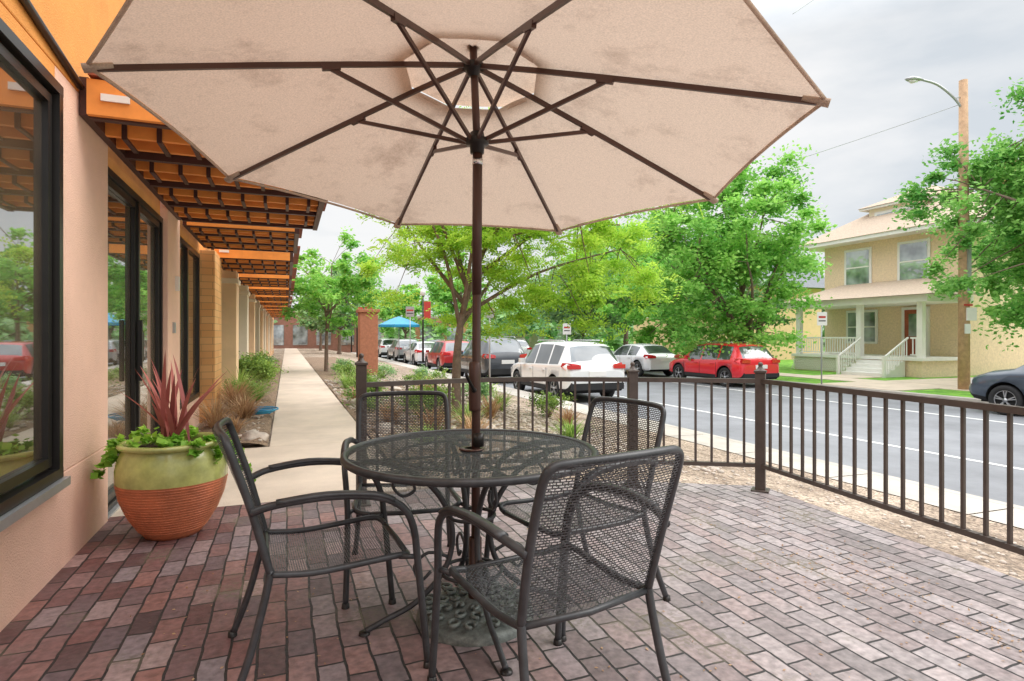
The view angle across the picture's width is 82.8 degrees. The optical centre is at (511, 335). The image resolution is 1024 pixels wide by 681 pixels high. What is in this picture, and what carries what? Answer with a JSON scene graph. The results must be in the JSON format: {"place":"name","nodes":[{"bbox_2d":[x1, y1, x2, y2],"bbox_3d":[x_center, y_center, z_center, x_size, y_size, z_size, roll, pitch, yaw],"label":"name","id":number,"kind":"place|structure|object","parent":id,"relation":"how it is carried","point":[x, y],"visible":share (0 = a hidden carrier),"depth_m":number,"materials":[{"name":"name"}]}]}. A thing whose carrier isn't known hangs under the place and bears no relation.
{"place":"outdoors","nodes":[
{"label":"outdoors","id":0,"kind":"place"},
{"bbox_2d":[187,395,250,427],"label":"ornamental grass","id":1,"kind":"object","parent":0,"point":[213,416],"depth_m":7.29,"materials":[{"name":"brown plant"}]},
{"bbox_2d":[207,389,278,418],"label":"ornamental grass","id":2,"kind":"object","parent":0,"point":[244,408],"depth_m":8.06,"materials":[{"name":"brown plant"}]},
{"bbox_2d":[222,364,265,385],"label":"ornamental grass","id":3,"kind":"object","parent":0,"point":[240,376],"depth_m":11.00,"materials":[{"name":"green plant"}]},
{"bbox_2d":[0,480,1023,680],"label":"brick patio","id":4,"kind":"structure","parent":0,"point":[72,620],"depth_m":2.58,"materials":[{"name":"brown brick"}]},
{"bbox_2d":[90,350,256,540],"bbox_3d":[-2.079,0.650,3.596,0.775,1.141,0.711,0,0,32],"label":"glazed planter pot","id":5,"kind":"object","parent":4,"relation":"on","point":[170,479],"visible":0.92,"depth_m":3.41,"materials":[{"name":"ceramic"}]},
{"bbox_2d":[212,417,429,680],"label":"patio chair","id":6,"kind":"object","parent":4,"relation":"on","point":[256,510],"visible":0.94,"depth_m":2.13,"materials":[{"name":"metal"}]},
{"bbox_2d":[340,391,471,609],"bbox_3d":[-0.551,0.768,3.010,0.630,0.904,0.740,0,0,-13],"label":"patio chair","id":7,"kind":"object","parent":4,"relation":"on","point":[356,509],"visible":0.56,"depth_m":3.23,"materials":[{"name":"metal"}]},
{"bbox_2d":[340,429,598,676],"bbox_3d":[-0.176,0.854,2.530,1.102,0.732,1.102,0,0,0],"label":"patio table","id":8,"kind":"object","parent":4,"relation":"on","point":[373,469],"visible":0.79,"depth_m":2.42,"materials":[{"name":"black metal"}]},
{"bbox_2d":[416,536,533,646],"bbox_3d":[-0.160,1.048,2.530,0.510,0.345,0.510,0,0,0],"label":"umbrella base","id":9,"kind":"object","parent":4,"relation":"on","point":[462,621],"visible":0.45,"depth_m":2.39,"materials":[{"name":"metal"}]},
{"bbox_2d":[81,0,830,537],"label":"patio umbrella","id":10,"kind":"object","parent":9,"relation":"on","point":[611,108],"visible":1,"depth_m":2.44,"materials":[{"name":"fabric"}]},
{"bbox_2d":[427,445,683,680],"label":"patio chair","id":11,"kind":"object","parent":4,"relation":"on","point":[528,554],"visible":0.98,"depth_m":1.68,"materials":[{"name":"metal"}]},
{"bbox_2d":[482,396,670,645],"bbox_3d":[0.313,0.768,2.729,0.740,0.904,0.630,0,0,-35],"label":"patio chair","id":12,"kind":"object","parent":4,"relation":"on","point":[517,518],"visible":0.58,"depth_m":2.79,"materials":[{"name":"metal"}]},
{"bbox_2d":[352,353,1023,555],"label":"metal fence","id":13,"kind":"object","parent":4,"relation":"on","point":[632,379],"visible":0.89,"depth_m":4.03,"materials":[{"name":"brown metal"}]},
{"bbox_2d":[196,337,1023,580],"bbox_3d":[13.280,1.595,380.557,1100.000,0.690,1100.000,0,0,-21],"label":"ground","id":14,"kind":"structure","parent":0,"point":[934,535],"depth_m":5.72,"materials":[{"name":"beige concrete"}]},
{"bbox_2d":[0,0,273,631],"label":"walls","id":15,"kind":"structure","parent":14,"relation":"on","point":[43,544],"depth_m":3.42,"materials":[{"name":"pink paint"}]},
{"bbox_2d":[0,61,195,495],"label":"glass","id":16,"kind":"object","parent":15,"relation":"attached to","point":[20,275],"visible":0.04,"depth_m":2.64,"materials":[{"name":"glass"}]},
{"bbox_2d":[19,0,179,332],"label":"fittings","id":17,"kind":"object","parent":15,"relation":"attached to","point":[36,18],"visible":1,"depth_m":2.89,"materials":[{"name":"white paint"}]},
{"bbox_2d":[0,18,199,531],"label":"window frames","id":18,"kind":"structure","parent":15,"relation":"attached to","point":[23,63],"depth_m":2.86,"materials":[{"name":"black metal"}]},
{"bbox_2d":[108,167,162,518],"bbox_3d":[-3.192,0.040,4.758,0.290,2.400,2.060,0,0,-21],"label":"sliding door","id":19,"kind":"structure","parent":15,"relation":"attached to","point":[135,281],"depth_m":4.74,"materials":[{"name":"black glass"}]},
{"bbox_2d":[79,73,327,230],"bbox_3d":[-2.317,-1.359,5.033,1.511,0.262,3.280,0,0,-21],"label":"awning","id":20,"kind":"object","parent":15,"relation":"attached to","point":[179,177],"visible":0.58,"depth_m":4.55,"materials":[{"name":"wood"}]},
{"bbox_2d":[183,221,302,253],"bbox_3d":[-3.428,-1.359,7.605,1.301,0.262,1.880,0,0,-21],"label":"awning","id":21,"kind":"object","parent":15,"relation":"attached to","point":[237,237],"visible":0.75,"depth_m":7.35,"materials":[{"name":"wood"}]},
{"bbox_2d":[211,246,299,275],"bbox_3d":[-4.476,-1.329,10.309,1.301,0.262,2.380,0,0,-21],"label":"awning","id":22,"kind":"object","parent":15,"relation":"attached to","point":[258,262],"visible":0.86,"depth_m":9.62,"materials":[{"name":"wood"}]},
{"bbox_2d":[239,267,296,287],"bbox_3d":[-5.634,-1.329,13.292,1.301,0.262,2.380,0,0,-21],"label":"awning","id":23,"kind":"object","parent":15,"relation":"attached to","point":[261,280],"visible":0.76,"depth_m":12.81,"materials":[{"name":"wood"}]},
{"bbox_2d":[249,281,294,295],"bbox_3d":[-6.791,-1.329,16.276,1.301,0.262,2.380,0,0,-21],"label":"awning","id":24,"kind":"object","parent":15,"relation":"attached to","point":[278,291],"visible":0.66,"depth_m":15.85,"materials":[{"name":"wood"}]},
{"bbox_2d":[255,290,293,301],"bbox_3d":[-7.948,-1.329,19.259,1.301,0.262,2.380,0,0,-21],"label":"awning","id":25,"kind":"object","parent":15,"relation":"attached to","point":[270,298],"visible":0.54,"depth_m":18.81,"materials":[{"name":"wood"}]},
{"bbox_2d":[260,296,292,305],"bbox_3d":[-9.105,-1.329,22.243,1.301,0.262,2.380,0,0,-21],"label":"awning","id":26,"kind":"object","parent":15,"relation":"attached to","point":[271,303],"visible":0.44,"depth_m":21.81,"materials":[{"name":"wood"}]},
{"bbox_2d":[198,359,281,445],"bbox_3d":[-7.439,1.178,17.354,0.920,0.085,23.800,0,0,-21],"label":"mulch bed","id":27,"kind":"object","parent":14,"relation":"on","point":[266,426],"visible":0.14,"depth_m":7.95,"materials":[{"name":"brown soil"}]},
{"bbox_2d":[209,412,253,432],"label":"ornamental grass","id":28,"kind":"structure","parent":27,"relation":"on","point":[237,427],"depth_m":6.94,"materials":[{"name":"brown plant"}]},
{"bbox_2d":[218,377,270,410],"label":"ornamental grass","id":29,"kind":"object","parent":27,"relation":"on","point":[231,392],"depth_m":8.87,"materials":[{"name":"brown plant"}]},
{"bbox_2d":[221,375,267,401],"bbox_3d":[-4.644,0.941,9.773,1.040,0.574,0.748,0,0,31],"label":"shrub","id":30,"kind":"object","parent":27,"relation":"on","point":[254,385],"visible":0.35,"depth_m":9.69,"materials":[{"name":"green plant"}]},
{"bbox_2d":[240,429,268,446],"bbox_3d":[-2.945,1.162,6.626,0.301,0.194,0.251,0,0,0],"label":"landscape rock","id":31,"kind":"object","parent":27,"relation":"on","point":[252,434],"visible":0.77,"depth_m":6.57,"materials":[{"name":"beige stone"}]},
{"bbox_2d":[237,379,276,400],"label":"ornamental grass","id":32,"kind":"object","parent":27,"relation":"on","point":[262,393],"depth_m":10.45,"materials":[{"name":"green plant"}]},
{"bbox_2d":[239,348,288,386],"bbox_3d":[-5.817,0.744,12.369,1.912,0.971,1.298,0,0,-39],"label":"green shrub","id":33,"kind":"object","parent":27,"relation":"on","point":[261,363],"visible":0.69,"depth_m":12.43,"materials":[{"name":"green plant"}]},
{"bbox_2d":[254,406,278,414],"bbox_3d":[-3.728,1.102,8.524,0.562,0.096,0.581,0,0,0],"label":"garden hose","id":34,"kind":"object","parent":27,"relation":"on","point":[266,410],"visible":0.48,"depth_m":8.54,"materials":[{"name":"blue rubber"}]},
{"bbox_2d":[111,348,406,516],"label":"footpath","id":35,"kind":"structure","parent":14,"relation":"on","point":[313,418],"depth_m":6.79,"materials":[{"name":"concrete"}]},
{"bbox_2d":[274,311,355,351],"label":"shop building","id":36,"kind":"structure","parent":14,"relation":"on","point":[293,335],"depth_m":57.81,"materials":[{"name":"brick"}]},
{"bbox_2d":[291,296,349,350],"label":"street tree","id":37,"kind":"object","parent":14,"relation":"on","point":[305,323],"visible":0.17,"depth_m":49.83,"materials":[{"name":"green plant"}]},
{"bbox_2d":[295,269,367,353],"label":"street tree","id":38,"kind":"object","parent":14,"relation":"on","point":[349,326],"visible":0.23,"depth_m":41.48,"materials":[{"name":"green plant"}]},
{"bbox_2d":[356,305,362,356],"bbox_3d":[-9.498,-0.555,35.959,0.530,3.750,0.319,0,0,22],"label":"lamp post","id":39,"kind":"object","parent":14,"relation":"on","point":[357,335],"visible":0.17,"depth_m":35.96,"materials":[{"name":"black metal"}]},
{"bbox_2d":[356,309,379,380],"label":"pillar","id":40,"kind":"structure","parent":14,"relation":"on","point":[367,337],"depth_m":14.30,"materials":[{"name":"brick"}]},
{"bbox_2d":[378,317,409,339],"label":"shop building","id":41,"kind":"structure","parent":14,"relation":"on","point":[380,320],"depth_m":61.89,"materials":[{"name":"beige glass"}]},
{"bbox_2d":[378,316,419,357],"bbox_3d":[-7.400,0.070,38.000,2.494,2.700,2.494,0,0,22],"label":"market umbrella","id":42,"kind":"object","parent":14,"relation":"on","point":[398,321],"visible":0.96,"depth_m":37.22,"materials":[{"name":"blue fabric"}]},
{"bbox_2d":[305,357,536,462],"bbox_3d":[-5.677,1.215,19.518,1.670,0.030,29.500,0,0,-21],"label":"mulch bed","id":43,"kind":"object","parent":14,"relation":"on","point":[317,364],"visible":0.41,"depth_m":11.47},
{"bbox_2d":[278,225,394,370],"bbox_3d":[-6.074,-1.287,20.048,4.096,5.181,3.866,0,0,0],"label":"young tree","id":44,"kind":"object","parent":43,"relation":"on","point":[326,289],"visible":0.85,"depth_m":19.62,"materials":[{"name":"green plant"}]},
{"bbox_2d":[325,371,355,388],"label":"ornamental grass","id":45,"kind":"object","parent":43,"relation":"on","point":[344,377],"depth_m":13.47,"materials":[{"name":"green plant"}]},
{"bbox_2d":[328,357,354,371],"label":"shrub","id":46,"kind":"object","parent":43,"relation":"on","point":[344,362],"visible":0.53,"depth_m":18.24,"materials":[{"name":"green plant"}]},
{"bbox_2d":[331,360,355,379],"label":"shrub","id":47,"kind":"object","parent":43,"relation":"on","point":[345,369],"visible":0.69,"depth_m":14.88,"materials":[{"name":"green plant"}]},
{"bbox_2d":[341,366,391,388],"bbox_3d":[-3.048,0.931,12.280,0.992,0.598,0.825,0,0,-34],"label":"shrub","id":48,"kind":"object","parent":43,"relation":"on","point":[379,374],"visible":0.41,"depth_m":12.24,"materials":[{"name":"green plant"}]},
{"bbox_2d":[337,375,396,404],"bbox_3d":[-2.576,0.955,10.210,0.717,0.549,1.010,0,0,33],"label":"shrub","id":49,"kind":"object","parent":43,"relation":"on","point":[369,389],"visible":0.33,"depth_m":10.13,"materials":[{"name":"green plant"}]},
{"bbox_2d":[378,361,399,378],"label":"shrub","id":50,"kind":"object","parent":43,"relation":"on","point":[390,370],"visible":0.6,"depth_m":16.65,"materials":[{"name":"green plant"}]},
{"bbox_2d":[368,399,414,422],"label":"ornamental grass","id":51,"kind":"object","parent":43,"relation":"on","point":[389,413],"depth_m":8.12,"materials":[{"name":"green plant"}]},
{"bbox_2d":[387,384,456,420],"bbox_3d":[-1.271,0.950,8.362,1.082,0.557,0.617,0,0,-35],"label":"shrub","id":52,"kind":"object","parent":43,"relation":"on","point":[446,392],"visible":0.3,"depth_m":8.34,"materials":[{"name":"green plant"}]},
{"bbox_2d":[390,400,467,429],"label":"ornamental grass","id":53,"kind":"object","parent":43,"relation":"on","point":[433,417],"depth_m":7.27,"materials":[{"name":"brown plant"}]},
{"bbox_2d":[408,378,466,409],"bbox_3d":[-1.225,0.952,9.235,0.995,0.553,1.097,0,0,0],"label":"shrub","id":54,"kind":"object","parent":43,"relation":"on","point":[430,388],"visible":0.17,"depth_m":9.32,"materials":[{"name":"green plant"}]},
{"bbox_2d":[443,401,493,424],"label":"ornamental grass","id":55,"kind":"object","parent":43,"relation":"on","point":[467,413],"depth_m":7.92,"materials":[{"name":"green plant"}]},
{"bbox_2d":[440,410,501,437],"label":"ornamental grass","id":56,"kind":"object","parent":43,"relation":"on","point":[468,422],"depth_m":6.78,"materials":[{"name":"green plant"}]},
{"bbox_2d":[350,106,703,414],"bbox_3d":[0.627,-1.250,9.319,6.009,5.108,5.153,0,0,-24],"label":"honey locust tree","id":57,"kind":"object","parent":43,"relation":"on","point":[450,240],"visible":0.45,"depth_m":9.03,"materials":[{"name":"green plant"}]},
{"bbox_2d":[420,289,430,360],"bbox_3d":[-4.498,-0.555,29.959,0.530,3.750,0.319,0,0,22],"label":"lamp post","id":58,"kind":"object","parent":14,"relation":"on","point":[426,305],"visible":0.93,"depth_m":29.97,"materials":[{"name":"black metal"}]},
{"bbox_2d":[400,367,450,386],"bbox_3d":[-2.022,0.995,13.738,1.199,0.576,0.817,0,0,-33],"label":"shrub","id":59,"kind":"object","parent":14,"relation":"on","point":[420,375],"visible":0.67,"depth_m":13.80,"materials":[{"name":"green plant"}]},
{"bbox_2d":[412,364,441,379],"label":"shrub","id":60,"kind":"object","parent":14,"relation":"on","point":[421,369],"visible":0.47,"depth_m":16.15,"materials":[{"name":"green plant"}]},
{"bbox_2d":[414,316,467,340],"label":"shop building","id":61,"kind":"structure","parent":14,"relation":"on","point":[418,331],"depth_m":65.77,"materials":[{"name":"paint"}]},
{"bbox_2d":[461,375,493,400],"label":"shrub","id":62,"kind":"object","parent":14,"relation":"on","point":[484,389],"visible":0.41,"depth_m":11.47,"materials":[{"name":"green plant"}]},
{"bbox_2d":[467,393,512,418],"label":"ornamental grass","id":63,"kind":"object","parent":14,"relation":"on","point":[494,408],"depth_m":8.86,"materials":[{"name":"beige plant"}]},
{"bbox_2d":[485,305,494,376],"bbox_3d":[-0.650,0.380,16.991,0.300,2.600,0.068,0,0,0],"label":"traffic sign","id":64,"kind":"object","parent":14,"relation":"on","point":[490,316],"visible":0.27,"depth_m":16.98,"materials":[{"name":"grey metal"}]},
{"bbox_2d":[486,390,515,411],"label":"ornamental grass","id":65,"kind":"object","parent":14,"relation":"on","point":[508,400],"depth_m":10.20,"materials":[{"name":"green plant"}]},
{"bbox_2d":[499,320,565,347],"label":"shop building","id":66,"kind":"structure","parent":14,"relation":"on","point":[533,340],"depth_m":77.96,"materials":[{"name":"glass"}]},
{"bbox_2d":[274,282,824,350],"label":"distant trees","id":67,"kind":"object","parent":14,"relation":"on","point":[614,343],"visible":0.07,"depth_m":63.29,"materials":[{"name":"green plant"}]},
{"bbox_2d":[524,390,576,417],"bbox_3d":[0.633,1.243,10.341,0.822,0.580,0.954,0,0,-28],"label":"shrub","id":68,"kind":"object","parent":14,"relation":"on","point":[553,401],"visible":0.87,"depth_m":10.28,"materials":[{"name":"green plant"}]},
{"bbox_2d":[545,404,585,425],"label":"ornamental grass","id":69,"kind":"object","parent":14,"relation":"on","point":[567,415],"depth_m":8.86,"materials":[{"name":"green plant"}]},
{"bbox_2d":[538,417,593,438],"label":"ornamental grass","id":70,"kind":"object","parent":14,"relation":"on","point":[569,429],"depth_m":6.99,"materials":[{"name":"green plant"}]},
{"bbox_2d":[523,252,642,342],"bbox_3d":[4.003,-1.566,33.069,7.956,6.617,7.682,0,0,0],"label":"street tree","id":71,"kind":"object","parent":14,"relation":"on","point":[557,319],"visible":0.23,"depth_m":32.02,"materials":[{"name":"green plant"}]},
{"bbox_2d":[551,211,673,344],"bbox_3d":[7.392,-3.311,37.209,9.874,10.136,9.497,0,0,0],"label":"street tree","id":72,"kind":"object","parent":14,"relation":"on","point":[625,337],"visible":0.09,"depth_m":36.84,"materials":[{"name":"green plant"}]},
{"bbox_2d":[594,242,738,356],"bbox_3d":[7.838,-1.615,29.834,7.717,7.057,6.090,0,0,0],"label":"street tree","id":73,"kind":"object","parent":14,"relation":"on","point":[647,334],"visible":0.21,"depth_m":29.06,"materials":[{"name":"green plant"}]},
{"bbox_2d":[378,357,1023,509],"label":"kerb","id":74,"kind":"structure","parent":14,"relation":"on","point":[929,486],"depth_m":7.48,"materials":[{"name":"concrete"}]},
{"bbox_2d":[406,306,413,364],"bbox_3d":[-5.966,-0.020,33.991,0.500,3.400,0.068,0,0,0],"label":"traffic sign","id":75,"kind":"object","parent":74,"relation":"on","point":[410,311],"visible":1,"depth_m":33.96,"materials":[{"name":"grey metal"}]},
{"bbox_2d":[609,140,836,359],"bbox_3d":[8.376,-2.705,22.662,9.182,10.234,8.043,0,0,0],"label":"ash tree","id":76,"kind":"object","parent":14,"relation":"on","point":[728,254],"visible":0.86,"depth_m":21.59,"materials":[{"name":"green plant"}]},
{"bbox_2d":[705,273,795,343],"bbox_3d":[12.356,-0.910,30.949,5.316,5.244,4.846,0,0,0],"label":"garden tree","id":77,"kind":"object","parent":14,"relation":"on","point":[776,307],"visible":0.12,"depth_m":29.97,"materials":[{"name":"green plant"}]},
{"bbox_2d":[645,371,988,402],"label":"kerb","id":78,"kind":"structure","parent":14,"relation":"on","point":[946,396],"depth_m":16.89,"materials":[{"name":"concrete"}]},
{"bbox_2d":[817,312,826,383],"bbox_3d":[10.664,0.430,19.991,0.340,2.500,0.068,0,0,0],"label":"parking sign","id":79,"kind":"object","parent":78,"relation":"on","point":[821,318],"visible":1,"depth_m":19.96,"materials":[{"name":"metal"}]},
{"bbox_2d":[791,205,957,377],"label":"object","id":80,"kind":"object","parent":14,"relation":"on","point":[914,359],"visible":0.95,"depth_m":25.76,"materials":[{"name":"white paint"}]},
{"bbox_2d":[825,229,1023,375],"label":"walls","id":81,"kind":"structure","parent":14,"relation":"on","point":[944,332],"depth_m":25.32,"materials":[{"name":"paint"}]},
{"bbox_2d":[784,185,1001,308],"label":"roofs","id":82,"kind":"structure","parent":81,"relation":"on","point":[870,226],"depth_m":26.45,"materials":[{"name":"white paint"}]},
{"bbox_2d":[883,77,1023,350],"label":"elm tree","id":83,"kind":"object","parent":14,"relation":"on","point":[1004,201],"visible":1,"depth_m":17.53,"materials":[{"name":"green plant"}]},
{"bbox_2d":[957,224,1023,323],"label":"garden tree","id":84,"kind":"object","parent":14,"relation":"on","point":[993,282],"visible":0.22,"depth_m":22.08,"materials":[{"name":"green plant"}]},
{"bbox_2d":[290,0,1023,334],"label":"sky","id":85,"kind":"structure","parent":0,"point":[860,54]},
{"bbox_2d":[350,352,1023,528],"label":"pavement","id":86,"kind":"structure","parent":0,"point":[951,500],"depth_m":6.96,"materials":[{"name":"concrete"}]},
{"bbox_2d":[381,355,1023,506],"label":"road","id":87,"kind":"structure","parent":0,"point":[997,455],"depth_m":11.54,"materials":[{"name":"grey asphalt"}]},
{"bbox_2d":[378,338,394,357],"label":"white car","id":88,"kind":"object","parent":87,"relation":"on","point":[383,344],"visible":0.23,"depth_m":46.48,"materials":[{"name":"metal"}]},
{"bbox_2d":[387,338,416,360],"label":"silver car","id":89,"kind":"object","parent":87,"relation":"on","point":[392,350],"visible":0.46,"depth_m":40.22,"materials":[{"name":"metal"}]},
{"bbox_2d":[376,284,437,338],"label":"street tree","id":90,"kind":"object","parent":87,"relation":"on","point":[397,313],"visible":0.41,"depth_m":47.17,"materials":[{"name":"green plant"}]},
{"bbox_2d":[403,341,434,365],"bbox_3d":[-5.512,1.067,35.918,2.120,1.505,4.520,0,0,-21],"label":"white car","id":91,"kind":"object","parent":87,"relation":"on","point":[416,351],"visible":0.48,"depth_m":34.40,"materials":[{"name":"paint"}]},
{"bbox_2d":[425,339,468,371],"bbox_3d":[-3.270,0.997,30.138,2.120,1.646,4.319,0,0,-21],"label":"red car","id":92,"kind":"object","parent":87,"relation":"on","point":[439,355],"visible":0.56,"depth_m":28.56,"materials":[{"name":"metal"}]},
{"bbox_2d":[415,252,521,340],"bbox_3d":[-3.199,-2.031,39.532,6.588,7.533,5.713,0,0,20],"label":"street tree","id":93,"kind":"object","parent":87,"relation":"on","point":[440,297],"visible":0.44,"depth_m":39.24,"materials":[{"name":"green plant"}]},
{"bbox_2d":[461,336,526,377],"bbox_3d":[-0.991,0.920,24.263,2.120,1.799,4.721,0,0,-21],"label":"dark suv","id":94,"kind":"object","parent":87,"relation":"on","point":[506,355],"visible":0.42,"depth_m":22.24,"materials":[{"name":"metal"}]},
{"bbox_2d":[517,339,531,354],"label":"white car","id":95,"kind":"object","parent":87,"relation":"on","point":[526,348],"visible":0.09,"depth_m":41.01,"materials":[{"name":"metal"}]},
{"bbox_2d":[563,323,570,340],"bbox_3d":[2.268,0.580,23.991,0.340,2.200,0.068,0,0,0],"label":"parking sign","id":96,"kind":"object","parent":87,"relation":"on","point":[566,330],"visible":0.65,"depth_m":23.96,"materials":[{"name":"white metal"}]},
{"bbox_2d":[511,339,625,398],"bbox_3d":[1.504,0.967,17.830,2.155,1.707,4.570,0,0,-21],"label":"white suv","id":97,"kind":"object","parent":87,"relation":"on","point":[557,358],"visible":0.74,"depth_m":16.04,"materials":[{"name":"metal"}]},
{"bbox_2d":[612,343,681,376],"bbox_3d":[5.913,1.083,27.478,2.120,1.475,4.520,0,0,-21],"label":"white car","id":98,"kind":"object","parent":87,"relation":"on","point":[643,357],"visible":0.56,"depth_m":25.81,"materials":[{"name":"paint"}]},
{"bbox_2d":[669,341,779,386],"bbox_3d":[7.938,1.018,22.258,2.097,1.605,4.319,0,0,-21],"label":"red car","id":99,"kind":"object","parent":87,"relation":"on","point":[741,360],"visible":0.84,"depth_m":20.80,"materials":[{"name":"metal"}]},
{"bbox_2d":[614,382,1023,469],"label":"road marking","id":100,"kind":"object","parent":87,"relation":"on","point":[850,437],"depth_m":12.17,"materials":[{"name":"paint"}]},
{"bbox_2d":[969,365,1023,414],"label":"dark blue suv","id":101,"kind":"object","parent":87,"relation":"on","point":[1004,386],"visible":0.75,"depth_m":13.39,"materials":[{"name":"metal"}]},
{"bbox_2d":[634,236,824,359],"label":"grey roof house","id":102,"kind":"structure","parent":0,"point":[812,327],"depth_m":41.33,"materials":[{"name":"beige paint"}]},
{"bbox_2d":[816,374,881,378],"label":"garden path","id":103,"kind":"structure","parent":0,"point":[847,376],"depth_m":23.56,"materials":[{"name":"concrete"}]},
{"bbox_2d":[779,373,968,390],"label":"pavement","id":104,"kind":"structure","parent":0,"point":[947,387],"depth_m":21.05,"materials":[{"name":"concrete"}]},
{"bbox_2d":[957,79,976,389],"bbox_3d":[14.056,-3.120,17.980,0.410,9.600,0.360,0,0,0],"label":"utility pole","id":105,"kind":"object","parent":104,"relation":"on","point":[967,314],"visible":0.76,"depth_m":17.89,"materials":[{"name":"brown wood"}]},
{"bbox_2d":[756,0,957,172],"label":"power line","id":106,"kind":"object","parent":105,"relation":"attached to","point":[872,134],"visible":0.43,"depth_m":19.99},
{"bbox_2d":[905,76,960,106],"bbox_3d":[13.038,-7.448,17.931,1.997,1.000,0.260,0,0,-10],"label":"street lamp","id":107,"kind":"object","parent":105,"relation":"attached to","point":[912,79],"visible":1,"depth_m":17.85,"materials":[{"name":"silver metal"}]},
{"bbox_2d":[817,377,972,390],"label":"driveway","id":108,"kind":"structure","parent":0,"point":[945,381],"depth_m":19.71,"materials":[{"name":"concrete"}]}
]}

